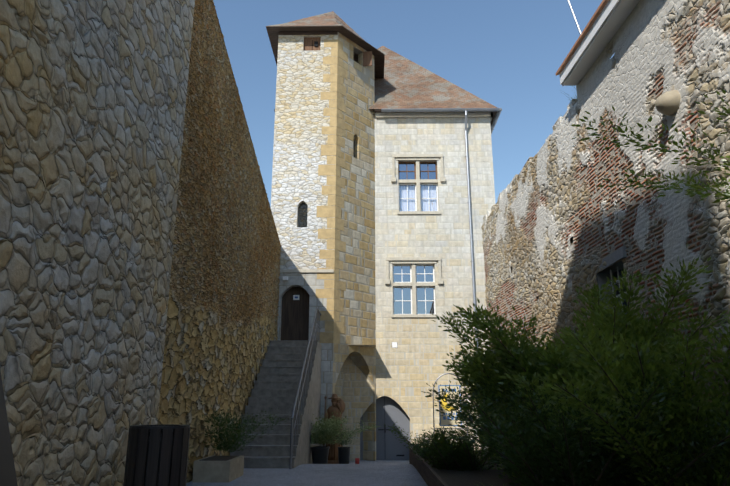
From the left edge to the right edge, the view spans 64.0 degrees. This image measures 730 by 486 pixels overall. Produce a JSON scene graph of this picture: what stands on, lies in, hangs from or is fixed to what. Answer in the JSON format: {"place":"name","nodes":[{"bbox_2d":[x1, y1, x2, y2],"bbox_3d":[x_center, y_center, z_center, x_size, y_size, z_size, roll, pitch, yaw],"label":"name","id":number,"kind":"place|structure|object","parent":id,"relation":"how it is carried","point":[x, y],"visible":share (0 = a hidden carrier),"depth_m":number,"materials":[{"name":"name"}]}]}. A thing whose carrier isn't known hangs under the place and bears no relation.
{"place":"outdoors","nodes":[
{"label":"outdoors","id":0,"kind":"place"},
{"bbox_2d":[0,0,194,485],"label":"wall","id":1,"kind":"structure","parent":0,"point":[88,206],"depth_m":5.52,"materials":[{"name":"grey stone"}]},
{"bbox_2d":[158,0,280,482],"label":"wall","id":2,"kind":"structure","parent":0,"point":[222,320],"depth_m":11.16,"materials":[{"name":"brown stone"}]},
{"bbox_2d":[186,460,427,485],"bbox_3d":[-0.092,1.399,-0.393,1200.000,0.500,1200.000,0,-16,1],"label":"ground","id":3,"kind":"structure","parent":0,"point":[384,473],"depth_m":10.50,"materials":[{"name":"grey concrete"}]},
{"bbox_2d":[0,371,17,485],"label":"a-frame sign","id":4,"kind":"object","parent":3,"relation":"on","point":[7,473],"depth_m":2.06,"materials":[{"name":"black paint"}]},
{"bbox_2d":[123,424,189,485],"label":"litter bin","id":5,"kind":"object","parent":3,"relation":"on","point":[156,455],"visible":1,"depth_m":5.47,"materials":[{"name":"black paint"}]},
{"bbox_2d":[192,456,243,482],"bbox_3d":[-2.514,3.920,10.098,0.600,0.385,1.100,0,-16,1],"label":"stone trough","id":6,"kind":"object","parent":3,"relation":"on","point":[218,469],"visible":0.89,"depth_m":9.60,"materials":[{"name":"grey stone"}]},
{"bbox_2d":[202,405,288,452],"bbox_3d":[-2.356,3.291,10.382,1.754,0.807,1.503,-8,-18,27],"label":"trough plant","id":7,"kind":"object","parent":6,"relation":"in","point":[228,444],"visible":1,"depth_m":10.27,"materials":[{"name":"green plant"}]},
{"bbox_2d":[230,340,321,467],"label":"stairs","id":8,"kind":"structure","parent":3,"relation":"on","point":[277,382],"depth_m":13.96,"materials":[{"name":"stone"}]},
{"bbox_2d":[289,307,320,468],"bbox_3d":[-1.435,3.450,14.952,0.050,4.202,6.075,0,-16,1],"label":"stair railing","id":9,"kind":"object","parent":8,"relation":"on","point":[316,324],"visible":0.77,"depth_m":13.75,"materials":[{"name":"silver metal"}]},
{"bbox_2d":[271,32,375,460],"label":"tower","id":10,"kind":"structure","parent":3,"relation":"on","point":[300,138],"depth_m":19.99,"materials":[{"name":"stone"}]},
{"bbox_2d":[280,39,347,343],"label":"corner quoins","id":11,"kind":"object","parent":10,"relation":"attached to","point":[330,292],"visible":0.9,"depth_m":19.61,"materials":[{"name":"beige stone"}]},
{"bbox_2d":[269,11,364,62],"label":"tower roof","id":12,"kind":"structure","parent":10,"relation":"on","point":[329,18],"depth_m":22.11,"materials":[{"name":"brown tile"}]},
{"bbox_2d":[266,25,384,77],"bbox_3d":[-1.383,-7.203,22.923,4.300,0.130,4.150,0,-16,1],"label":"roof eave","id":13,"kind":"object","parent":10,"relation":"attached to","point":[274,32],"visible":0.65,"depth_m":21.35,"materials":[{"name":"brown wood"}]},
{"bbox_2d":[281,37,371,339],"bbox_3d":[-1.212,-2.030,20.311,2.950,11.180,1.005,0,-16,1],"label":"tower joinery","id":14,"kind":"object","parent":10,"relation":"in","point":[295,315],"visible":0.73,"depth_m":18.92,"materials":[{"name":"brown wood"}]},
{"bbox_2d":[323,394,344,463],"bbox_3d":[-0.904,5.519,17.314,0.636,2.040,0.480,0,-16,1],"label":"pilgrim statue","id":15,"kind":"object","parent":3,"relation":"on","point":[337,406],"visible":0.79,"depth_m":17.27,"materials":[{"name":"brown wood"}]},
{"bbox_2d":[311,446,358,463],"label":"plant pots","id":16,"kind":"object","parent":3,"relation":"on","point":[320,454],"visible":0.9,"depth_m":14.73,"materials":[{"name":"black plastic"}]},
{"bbox_2d":[310,412,379,444],"bbox_3d":[-1.056,4.852,15.391,2.426,0.832,1.976,-15,-21,43],"label":"potted plant","id":17,"kind":"object","parent":16,"relation":"on","point":[322,432],"visible":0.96,"depth_m":14.81,"materials":[{"name":"green plant"}]},
{"bbox_2d":[336,427,364,444],"bbox_3d":[-0.386,5.459,16.610,1.305,0.555,1.009,9,-18,-29],"label":"potted plant","id":18,"kind":"object","parent":16,"relation":"on","point":[347,438],"visible":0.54,"depth_m":16.48,"materials":[{"name":"green plant"}]},
{"bbox_2d":[343,112,494,460],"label":"facade","id":19,"kind":"structure","parent":3,"relation":"on","point":[409,367],"depth_m":20.65,"materials":[{"name":"stone"}]},
{"bbox_2d":[360,396,409,459],"bbox_3d":[0.659,6.258,19.298,1.640,2.330,0.040,0,-16,1],"label":"grey door","id":20,"kind":"structure","parent":19,"relation":"attached to","point":[389,445],"depth_m":19.32,"materials":[{"name":"paint"}]},
{"bbox_2d":[274,46,496,110],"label":"roof","id":21,"kind":"structure","parent":19,"relation":"on","point":[404,83],"depth_m":23.21,"materials":[{"name":"tile"}]},
{"bbox_2d":[385,154,445,347],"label":"house windows","id":22,"kind":"structure","parent":19,"relation":"attached to","point":[413,290],"depth_m":20.68,"materials":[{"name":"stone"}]},
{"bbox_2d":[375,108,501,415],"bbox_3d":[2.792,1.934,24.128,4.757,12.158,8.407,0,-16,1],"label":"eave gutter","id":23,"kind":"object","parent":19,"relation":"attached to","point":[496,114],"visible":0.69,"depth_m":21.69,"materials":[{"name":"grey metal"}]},
{"bbox_2d":[433,373,467,435],"bbox_3d":[2.321,4.800,15.862,0.928,2.477,0.032,0,-16,1],"label":"sign frame","id":24,"kind":"object","parent":3,"relation":"on","point":[433,404],"visible":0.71,"depth_m":15.95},
{"bbox_2d":[409,447,624,485],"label":"planter boards","id":25,"kind":"object","parent":3,"relation":"on","point":[430,476],"visible":0.31,"depth_m":8.76,"materials":[{"name":"brown wood"}]},
{"bbox_2d":[384,421,500,471],"bbox_3d":[1.559,3.470,9.896,2.074,0.869,2.284,4,-16,-13],"label":"shrub","id":26,"kind":"object","parent":25,"relation":"on","point":[442,442],"visible":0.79,"depth_m":9.58,"materials":[{"name":"green plant"}]},
{"bbox_2d":[408,433,477,459],"bbox_3d":[1.503,4.007,11.309,1.553,0.651,1.160,-9,-18,30],"label":"shrub","id":27,"kind":"object","parent":25,"relation":"on","point":[425,446],"depth_m":11.50,"materials":[{"name":"green plant"}]},
{"bbox_2d":[442,343,576,477],"bbox_3d":[2.222,2.397,8.389,2.015,1.890,2.296,0,-16,1],"label":"tall shrub","id":28,"kind":"object","parent":25,"relation":"on","point":[464,374],"visible":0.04,"depth_m":8.06,"materials":[{"name":"green plant"}]},
{"bbox_2d":[421,368,729,485],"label":"shrub","id":29,"kind":"object","parent":25,"relation":"on","point":[546,469],"visible":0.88,"depth_m":5.45,"materials":[{"name":"green plant"}]},
{"bbox_2d":[494,311,729,485],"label":"shrub","id":30,"kind":"object","parent":25,"relation":"on","point":[678,421],"visible":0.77,"depth_m":5.28,"materials":[{"name":"green plant"}]},
{"bbox_2d":[390,262,729,485],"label":"shrub stems","id":31,"kind":"object","parent":3,"relation":"on","point":[678,474],"visible":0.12,"depth_m":5.55,"materials":[{"name":"brown"}]},
{"bbox_2d":[431,243,729,480],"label":"tall shrub","id":32,"kind":"object","parent":31,"relation":"on","point":[496,357],"visible":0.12,"depth_m":6.89,"materials":[{"name":"green plant"}]},
{"bbox_2d":[483,0,654,310],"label":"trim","id":33,"kind":"structure","parent":3,"relation":"on","point":[634,17],"depth_m":9.63,"materials":[{"name":"beige"}]},
{"bbox_2d":[555,0,639,85],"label":"eave","id":34,"kind":"object","parent":33,"relation":"attached to","point":[605,23],"visible":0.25,"depth_m":9.33,"materials":[{"name":"white paint"}]},
{"bbox_2d":[567,0,581,34],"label":"antenna pole","id":35,"kind":"object","parent":34,"relation":"attached to","point":[574,17],"depth_m":10.91,"materials":[{"name":"metal"}]},
{"bbox_2d":[481,0,729,426],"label":"wall face","id":36,"kind":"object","parent":33,"relation":"attached to","point":[553,200],"visible":0.48,"depth_m":8.50},
{"bbox_2d":[596,246,634,321],"bbox_3d":[4.019,1.020,9.092,0.329,1.670,1.228,0,-16,1],"label":"window wall","id":37,"kind":"structure","parent":33,"relation":"attached to","point":[616,256],"depth_m":9.25,"materials":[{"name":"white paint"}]},
{"bbox_2d":[571,89,729,206],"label":"branches","id":38,"kind":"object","parent":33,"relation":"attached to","point":[697,187],"depth_m":4.89,"materials":[{"name":"green plant"}]},
{"bbox_2d":[655,90,680,115],"bbox_3d":[4.001,-1.793,7.474,0.570,0.323,0.361,0,-16,1],"label":"wall lamp","id":39,"kind":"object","parent":33,"relation":"attached to","point":[667,103],"depth_m":7.37,"materials":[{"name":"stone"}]},
{"bbox_2d":[213,0,614,207],"label":"sky","id":40,"kind":"structure","parent":0,"point":[508,54],"materials":[{"name":"blue"}]},
{"bbox_2d":[438,385,461,425],"bbox_3d":[2.321,4.434,15.943,0.600,1.080,0.016,0,-16,1],"label":"hotel sign","id":41,"kind":"object","parent":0,"point":[444,420],"visible":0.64,"depth_m":15.91,"materials":[{"name":"multicoloured metal"}]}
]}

